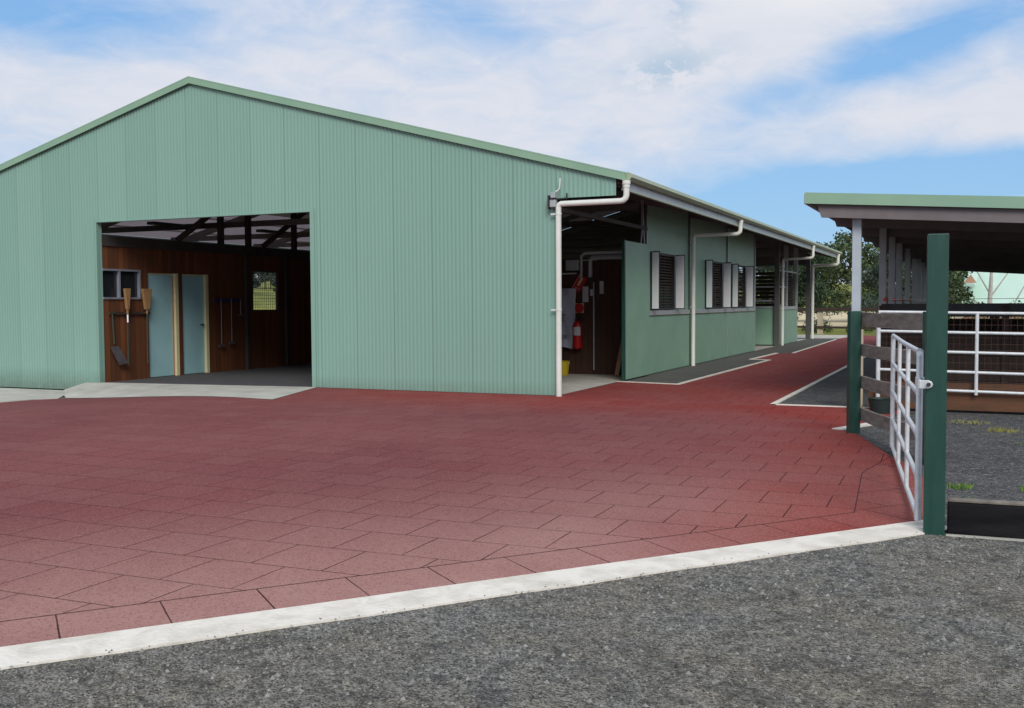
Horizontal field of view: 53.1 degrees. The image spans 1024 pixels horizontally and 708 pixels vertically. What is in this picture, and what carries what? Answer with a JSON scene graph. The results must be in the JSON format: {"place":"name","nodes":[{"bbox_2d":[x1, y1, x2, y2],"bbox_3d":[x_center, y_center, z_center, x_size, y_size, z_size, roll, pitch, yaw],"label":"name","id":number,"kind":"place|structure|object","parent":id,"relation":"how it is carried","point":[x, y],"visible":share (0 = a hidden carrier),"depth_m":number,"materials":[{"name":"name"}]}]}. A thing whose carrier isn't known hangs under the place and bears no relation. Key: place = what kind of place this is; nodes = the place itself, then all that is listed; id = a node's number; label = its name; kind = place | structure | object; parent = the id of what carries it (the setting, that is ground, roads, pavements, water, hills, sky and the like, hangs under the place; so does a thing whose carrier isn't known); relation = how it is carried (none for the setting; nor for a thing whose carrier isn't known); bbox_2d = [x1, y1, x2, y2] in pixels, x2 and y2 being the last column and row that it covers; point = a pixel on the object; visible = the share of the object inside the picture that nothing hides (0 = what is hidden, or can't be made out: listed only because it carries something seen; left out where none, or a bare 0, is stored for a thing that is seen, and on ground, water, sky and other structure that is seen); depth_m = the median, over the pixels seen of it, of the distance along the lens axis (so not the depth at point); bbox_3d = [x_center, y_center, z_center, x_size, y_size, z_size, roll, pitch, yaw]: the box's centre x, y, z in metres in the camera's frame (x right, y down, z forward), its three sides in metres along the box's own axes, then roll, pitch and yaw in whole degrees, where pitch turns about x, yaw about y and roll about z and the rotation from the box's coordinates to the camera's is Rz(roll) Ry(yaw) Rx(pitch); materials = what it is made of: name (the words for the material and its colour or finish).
{"place":"outdoors","nodes":[
{"label":"outdoors","id":0,"kind":"place"},
{"bbox_2d":[0,336,896,621],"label":"paving","id":1,"kind":"structure","parent":0,"point":[110,502],"depth_m":8.89,"materials":[{"name":"red brick"}]},
{"bbox_2d":[0,456,923,646],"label":"paving border","id":2,"kind":"object","parent":1,"relation":"on","point":[882,499],"visible":0.77,"depth_m":5.73,"materials":[{"name":"red brick"}]},
{"bbox_2d":[860,330,863,407],"bbox_3d":[4.826,0.232,14.222,0.080,1.140,0.080,1,3,24],"label":"stub post","id":3,"kind":"object","parent":1,"relation":"on","point":[862,342],"visible":0.24,"depth_m":14.18,"materials":[{"name":"metal"}]},
{"bbox_2d":[868,397,889,413],"bbox_3d":[4.991,0.698,13.875,0.360,0.200,0.360,1,3,24],"label":"feed tub","id":4,"kind":"object","parent":1,"relation":"on","point":[879,405],"visible":0.77,"depth_m":13.75,"materials":[{"name":"plastic"}]},
{"bbox_2d":[868,310,1023,412],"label":"pen panel","id":5,"kind":"object","parent":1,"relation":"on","point":[977,396],"visible":0.64,"depth_m":13.71,"materials":[{"name":"metal"}]},
{"bbox_2d":[0,281,1023,707],"bbox_3d":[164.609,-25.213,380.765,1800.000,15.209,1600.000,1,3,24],"label":"ground","id":6,"kind":"structure","parent":0,"point":[536,675],"depth_m":4.46,"materials":[{"name":"grey gravel"}]},
{"bbox_2d":[0,388,64,402],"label":"concrete slab","id":7,"kind":"structure","parent":6,"relation":"on","point":[11,394],"depth_m":19.96,"materials":[{"name":"grey concrete"}]},
{"bbox_2d":[64,382,314,398],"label":"concrete ramp","id":8,"kind":"structure","parent":6,"relation":"on","point":[95,390],"depth_m":18.82,"materials":[{"name":"grey concrete"}]},
{"bbox_2d":[253,272,261,291],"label":"broad tree","id":9,"kind":"object","parent":6,"relation":"on","point":[256,283],"visible":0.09,"depth_m":167.30,"materials":[{"name":"green plant"}]},
{"bbox_2d":[254,275,272,287],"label":"broad tree","id":10,"kind":"object","parent":6,"relation":"on","point":[263,280],"visible":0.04,"depth_m":232.53,"materials":[{"name":"green plant"}]},
{"bbox_2d":[259,273,272,287],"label":"broad tree","id":11,"kind":"object","parent":6,"relation":"on","point":[266,277],"visible":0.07,"depth_m":201.84,"materials":[{"name":"green plant"}]},
{"bbox_2d":[265,272,274,292],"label":"broad tree","id":12,"kind":"object","parent":6,"relation":"on","point":[273,283],"visible":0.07,"depth_m":151.39,"materials":[{"name":"green plant"}]},
{"bbox_2d":[0,76,841,396],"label":"barn","id":13,"kind":"structure","parent":6,"relation":"on","point":[398,256],"depth_m":20.23,"materials":[{"name":"green metal"}]},
{"bbox_2d":[102,269,140,298],"bbox_3d":[-8.115,-1.448,21.291,0.090,0.620,1.030,1,3,24],"label":"window","id":14,"kind":"structure","parent":13,"relation":"in","point":[114,280],"depth_m":21.22,"materials":[{"name":"glass"}]},
{"bbox_2d":[110,311,149,314],"bbox_3d":[-7.972,-0.857,21.471,0.098,0.060,1.060,1,3,24],"label":"tool rack","id":15,"kind":"object","parent":13,"relation":"attached to","point":[130,313],"visible":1,"depth_m":21.45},
{"bbox_2d":[109,312,127,364],"bbox_3d":[-8.095,-0.315,21.103,0.077,1.095,0.411,2,4,42],"label":"shovel","id":16,"kind":"object","parent":15,"relation":"hanging from","point":[119,355],"visible":1,"depth_m":21.07,"materials":[{"name":"metal"}]},
{"bbox_2d":[123,288,130,364],"bbox_3d":[-7.972,-0.568,21.288,0.060,1.580,0.167,1,3,24],"label":"broom","id":17,"kind":"object","parent":15,"relation":"hanging from","point":[127,293],"visible":1,"depth_m":21.27,"materials":[{"name":"white paint"}]},
{"bbox_2d":[141,289,151,362],"bbox_3d":[-7.746,-0.593,21.790,0.060,1.580,0.276,1,3,24],"label":"broom","id":18,"kind":"object","parent":15,"relation":"hanging from","point":[146,295],"visible":1,"depth_m":21.76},
{"bbox_2d":[148,273,179,376],"bbox_3d":[-7.641,-0.635,22.420,0.135,2.260,0.880,1,3,24],"label":"door","id":19,"kind":"structure","parent":13,"relation":"in","point":[164,345],"depth_m":22.46,"materials":[{"name":"blue paint"}]},
{"bbox_2d":[182,274,209,373],"bbox_3d":[-7.224,-0.682,23.339,0.141,2.260,0.820,1,3,24],"label":"door","id":20,"kind":"structure","parent":13,"relation":"in","point":[195,298],"depth_m":23.38,"materials":[{"name":"blue paint"}]},
{"bbox_2d":[214,299,241,301],"bbox_3d":[-6.727,-1.271,24.288,0.048,0.080,0.950,1,3,24],"label":"hook rack","id":21,"kind":"object","parent":13,"relation":"attached to","point":[227,300],"visible":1,"depth_m":24.24,"materials":[{"name":"blue plastic"}]},
{"bbox_2d":[219,299,224,346],"bbox_3d":[-6.800,-0.722,24.014,0.040,1.110,0.180,1,3,24],"label":"yard tool","id":22,"kind":"object","parent":21,"relation":"hanging from","point":[221,326],"visible":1,"depth_m":24.00,"materials":[{"name":"metal"}]},
{"bbox_2d":[229,299,234,343],"bbox_3d":[-6.653,-0.764,24.341,0.040,1.060,0.180,1,3,24],"label":"yard tool","id":23,"kind":"object","parent":21,"relation":"hanging from","point":[232,342],"visible":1,"depth_m":24.33,"materials":[{"name":"metal"}]},
{"bbox_2d":[238,299,243,316],"bbox_3d":[-6.515,-1.104,24.634,0.040,0.410,0.180,1,3,24],"label":"yard tool","id":24,"kind":"object","parent":21,"relation":"hanging from","point":[241,315],"visible":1,"depth_m":24.62,"materials":[{"name":"metal"}]},
{"bbox_2d":[252,271,278,310],"bbox_3d":[-6.176,-1.574,25.605,0.070,0.990,1.030,1,3,24],"label":"mesh window","id":25,"kind":"structure","parent":13,"relation":"in","point":[276,273],"depth_m":25.68,"materials":[{"name":"black metal"}]},
{"bbox_2d":[562,360,569,375],"bbox_3d":[1.061,0.294,21.441,0.310,0.300,0.310,1,3,24],"label":"yellow bucket","id":26,"kind":"object","parent":13,"relation":"on","point":[565,367],"visible":0.52,"depth_m":21.33,"materials":[{"name":"plastic"}]},
{"bbox_2d":[562,288,575,348],"bbox_3d":[0.924,-0.752,21.855,0.920,1.280,0.143,1,3,24],"label":"banner","id":27,"kind":"object","parent":13,"relation":"hanging from","point":[568,306],"visible":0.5,"depth_m":21.75,"materials":[{"name":"fabric"}]},
{"bbox_2d":[573,317,582,349],"bbox_3d":[1.393,-0.433,21.670,0.226,0.697,0.213,1,3,24],"label":"fire extinguisher","id":28,"kind":"object","parent":13,"relation":"attached to","point":[577,335],"visible":1,"depth_m":21.59,"materials":[{"name":"red metal"}]},
{"bbox_2d":[571,274,586,291],"bbox_3d":[1.420,-1.496,21.662,0.364,0.408,0.015,1,3,24],"label":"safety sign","id":29,"kind":"object","parent":13,"relation":"attached to","point":[578,284],"visible":1,"depth_m":21.66,"materials":[{"name":"red plastic"}]},
{"bbox_2d":[575,303,583,312],"bbox_3d":[1.423,-0.974,21.737,0.210,0.210,0.020,1,3,24],"label":"extinguisher sign","id":30,"kind":"object","parent":13,"relation":"attached to","point":[579,307],"visible":1,"depth_m":21.72,"materials":[{"name":"red paint"}]},
{"bbox_2d":[583,286,588,301],"bbox_3d":[1.555,-1.261,21.665,0.130,0.330,0.018,1,3,24],"label":"notice","id":31,"kind":"object","parent":13,"relation":"attached to","point":[585,293],"visible":1,"depth_m":21.65,"materials":[{"name":"paper"}]},
{"bbox_2d":[600,281,603,293],"bbox_3d":[1.882,-1.396,21.510,0.090,0.270,0.018,1,3,24],"label":"notice","id":32,"kind":"object","parent":13,"relation":"attached to","point":[601,287],"visible":1,"depth_m":21.50,"materials":[{"name":"paper"}]},
{"bbox_2d":[614,339,621,375],"bbox_3d":[2.274,-0.131,21.197,0.378,1.146,0.089,-3,4,-40],"label":"leaning board","id":33,"kind":"object","parent":13,"relation":"on","point":[618,365],"visible":0.5,"depth_m":21.15,"materials":[{"name":"brown wood"}]},
{"bbox_2d":[622,240,648,380],"bbox_3d":[2.466,-0.872,20.364,0.060,2.690,1.660,1,3,24],"label":"sliding door","id":34,"kind":"structure","parent":13,"relation":"in","point":[635,256],"depth_m":20.22,"materials":[{"name":"green paint"}]},
{"bbox_2d":[650,251,684,309],"bbox_3d":[3.372,-1.579,22.286,0.307,1.225,1.951,1,3,24],"label":"window","id":35,"kind":"structure","parent":13,"relation":"in","point":[677,262],"depth_m":22.77,"materials":[{"name":"white paint"}]},
{"bbox_2d":[705,260,731,307],"bbox_3d":[5.349,-1.804,26.681,0.307,1.225,2.001,1,3,24],"label":"window","id":36,"kind":"structure","parent":13,"relation":"in","point":[724,270],"depth_m":27.38,"materials":[{"name":"white paint"}]},
{"bbox_2d":[731,264,753,307],"bbox_3d":[6.605,-1.947,29.474,0.307,1.225,1.971,1,3,24],"label":"window","id":37,"kind":"structure","parent":13,"relation":"in","point":[748,271],"depth_m":30.22,"materials":[{"name":"white paint"}]},
{"bbox_2d":[0,520,946,669],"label":"kerb","id":38,"kind":"structure","parent":6,"relation":"on","point":[83,646],"depth_m":5.20,"materials":[{"name":"concrete"}]},
{"bbox_2d":[617,353,777,384],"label":"verandah kerb","id":39,"kind":"structure","parent":6,"relation":"on","point":[755,358],"depth_m":21.58,"materials":[{"name":"concrete"}]},
{"bbox_2d":[740,266,800,299],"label":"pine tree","id":40,"kind":"object","parent":6,"relation":"on","point":[773,270],"visible":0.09,"depth_m":62.18,"materials":[{"name":"green plant"}]},
{"bbox_2d":[756,241,831,311],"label":"broad tree","id":41,"kind":"object","parent":6,"relation":"on","point":[804,285],"visible":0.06,"depth_m":82.19,"materials":[{"name":"green plant"}]},
{"bbox_2d":[792,339,836,352],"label":"verandah kerb","id":42,"kind":"structure","parent":6,"relation":"on","point":[813,346],"depth_m":34.61,"materials":[{"name":"concrete"}]},
{"bbox_2d":[788,253,845,320],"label":"pine tree","id":43,"kind":"object","parent":6,"relation":"on","point":[821,291],"visible":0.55,"depth_m":53.48,"materials":[{"name":"green plant"}]},
{"bbox_2d":[801,317,833,332],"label":"shrub","id":44,"kind":"object","parent":6,"relation":"on","point":[824,323],"visible":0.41,"depth_m":50.82,"materials":[{"name":"green plant"}]},
{"bbox_2d":[797,335,846,337],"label":"concrete apron","id":45,"kind":"object","parent":6,"relation":"on","point":[825,336],"visible":0.33,"depth_m":44.84,"materials":[{"name":"grey concrete"}]},
{"bbox_2d":[770,357,896,408],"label":"yard kerb","id":46,"kind":"structure","parent":6,"relation":"on","point":[777,402],"depth_m":16.75,"materials":[{"name":"concrete"}]},
{"bbox_2d":[832,423,872,429],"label":"yard kerb","id":47,"kind":"structure","parent":6,"relation":"on","point":[844,427],"depth_m":12.29,"materials":[{"name":"concrete"}]},
{"bbox_2d":[816,228,904,313],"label":"broad tree","id":48,"kind":"object","parent":6,"relation":"on","point":[839,272],"visible":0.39,"depth_m":76.36,"materials":[{"name":"green plant"}]},
{"bbox_2d":[845,326,875,331],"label":"shrub","id":49,"kind":"object","parent":6,"relation":"on","point":[868,330],"visible":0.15,"depth_m":50.48,"materials":[{"name":"green plant"}]},
{"bbox_2d":[797,307,961,333],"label":"rail fence","id":50,"kind":"object","parent":6,"relation":"on","point":[819,326],"visible":0.08,"depth_m":48.52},
{"bbox_2d":[845,253,921,312],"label":"tree","id":51,"kind":"object","parent":6,"relation":"on","point":[870,300],"visible":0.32,"depth_m":63.15,"materials":[{"name":"green plant"}]},
{"bbox_2d":[851,242,955,299],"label":"broad tree","id":52,"kind":"object","parent":6,"relation":"on","point":[873,264],"visible":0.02,"depth_m":80.56,"materials":[{"name":"green plant"}]},
{"bbox_2d":[845,409,1023,530],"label":"pen gravel","id":53,"kind":"structure","parent":6,"relation":"on","point":[990,467],"depth_m":10.26,"materials":[{"name":"grey gravel"}]},
{"bbox_2d":[846,311,925,464],"bbox_3d":[3.907,0.283,10.608,0.168,1.460,2.458,0,3,2],"label":"timber fence","id":54,"kind":"object","parent":53,"relation":"on","point":[857,382],"visible":0.53,"depth_m":11.33,"materials":[{"name":"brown wood"}]},
{"bbox_2d":[946,482,974,489],"bbox_3d":[3.619,1.063,8.257,0.193,0.060,0.180,-1,3,-8],"label":"grass tuft","id":55,"kind":"object","parent":53,"relation":"on","point":[961,486],"visible":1,"depth_m":8.26,"materials":[{"name":"green plant"}]},
{"bbox_2d":[951,419,989,424],"bbox_3d":[5.687,0.843,12.746,0.474,0.040,0.479,1,3,24],"label":"weed patch","id":56,"kind":"object","parent":53,"relation":"on","point":[969,421],"visible":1,"depth_m":12.72,"materials":[{"name":"green plant"}]},
{"bbox_2d":[986,427,1019,432],"bbox_3d":[5.682,0.876,11.861,0.356,0.060,0.352,-3,4,-40],"label":"weed patch","id":57,"kind":"object","parent":53,"relation":"on","point":[1000,429],"visible":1,"depth_m":11.85,"materials":[{"name":"plant"}]},
{"bbox_2d":[923,233,948,535],"bbox_3d":[2.755,0.218,6.668,0.128,1.985,0.128,1,3,21],"label":"gate post","id":58,"kind":"object","parent":6,"relation":"on","point":[936,376],"visible":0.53,"depth_m":6.61,"materials":[{"name":"green metal"}]},
{"bbox_2d":[890,334,932,520],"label":"farm gate","id":59,"kind":"structure","parent":58,"relation":"attached to","point":[920,385],"depth_m":8.01,"materials":[{"name":"white metal"}]},
{"bbox_2d":[902,262,974,317],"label":"broad tree","id":60,"kind":"object","parent":6,"relation":"on","point":[961,288],"visible":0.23,"depth_m":54.79,"materials":[{"name":"green plant"}]},
{"bbox_2d":[902,267,976,303],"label":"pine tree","id":61,"kind":"object","parent":6,"relation":"on","point":[953,273],"visible":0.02,"depth_m":67.02,"materials":[{"name":"green plant"}]},
{"bbox_2d":[954,298,987,318],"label":"shrub","id":62,"kind":"object","parent":6,"relation":"on","point":[972,302],"visible":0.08,"depth_m":50.66,"materials":[{"name":"green plant"}]},
{"bbox_2d":[946,534,1023,541],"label":"sleeper footing","id":63,"kind":"object","parent":6,"relation":"on","point":[982,537],"visible":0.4,"depth_m":6.54,"materials":[{"name":"concrete"}]},
{"bbox_2d":[947,502,1023,538],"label":"timber sleeper","id":64,"kind":"object","parent":6,"relation":"on","point":[991,520],"visible":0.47,"depth_m":6.58,"materials":[{"name":"black wood"}]},
{"bbox_2d":[948,497,1023,505],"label":"sleeper cap","id":65,"kind":"object","parent":64,"relation":"on","point":[987,501],"visible":1,"depth_m":6.62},
{"bbox_2d":[957,272,1023,318],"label":"bare tree","id":66,"kind":"object","parent":6,"relation":"on","point":[990,291],"visible":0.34,"depth_m":55.57,"materials":[{"name":"plant"}]},
{"bbox_2d":[0,0,1023,283],"label":"sky","id":67,"kind":"structure","parent":0,"point":[748,108],"materials":[{"name":"blue"}]},
{"bbox_2d":[625,338,836,383],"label":"verandah floor","id":68,"kind":"structure","parent":0,"point":[683,374],"depth_m":24.55,"materials":[{"name":"grey concrete"}]},
{"bbox_2d":[797,312,953,326],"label":"arena sand","id":69,"kind":"structure","parent":0,"point":[838,320],"depth_m":90.42,"materials":[{"name":"beige sand"}]},
{"bbox_2d":[779,357,1023,412],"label":"stable yard gravel","id":70,"kind":"structure","parent":0,"point":[831,390],"depth_m":17.09,"materials":[{"name":"grey gravel"}]},
{"bbox_2d":[879,306,905,367],"bbox_3d":[9.707,-0.487,24.921,0.100,1.440,17.700,1,3,24],"label":"pen partition","id":71,"kind":"object","parent":70,"relation":"on","point":[889,342],"visible":0.09,"depth_m":18.14,"materials":[{"name":"metal"}]},
{"bbox_2d":[804,192,1023,310],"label":"open stable","id":72,"kind":"structure","parent":70,"relation":"on","point":[986,233],"depth_m":16.14,"materials":[{"name":"green metal"}]},
{"bbox_2d":[883,298,1023,300],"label":"electric fence wire","id":73,"kind":"object","parent":72,"relation":"attached to","point":[893,299],"visible":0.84,"depth_m":18.24,"materials":[{"name":"white metal"}]},
{"bbox_2d":[881,303,1023,384],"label":"pen partition","id":74,"kind":"object","parent":70,"relation":"on","point":[1006,362],"visible":0.48,"depth_m":16.23,"materials":[{"name":"black metal"}]},
{"bbox_2d":[910,317,1023,369],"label":"pen partition","id":75,"kind":"object","parent":70,"relation":"on","point":[996,325],"depth_m":22.07,"materials":[{"name":"black metal"}]},
{"bbox_2d":[948,303,1023,322],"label":"pen partition","id":76,"kind":"object","parent":70,"relation":"on","point":[991,320],"visible":0.12,"depth_m":27.90,"materials":[{"name":"black metal"}]},
{"bbox_2d":[957,271,1023,318],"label":"house","id":77,"kind":"structure","parent":0,"point":[1011,285],"depth_m":66.88,"materials":[{"name":"white paint"}]}
]}

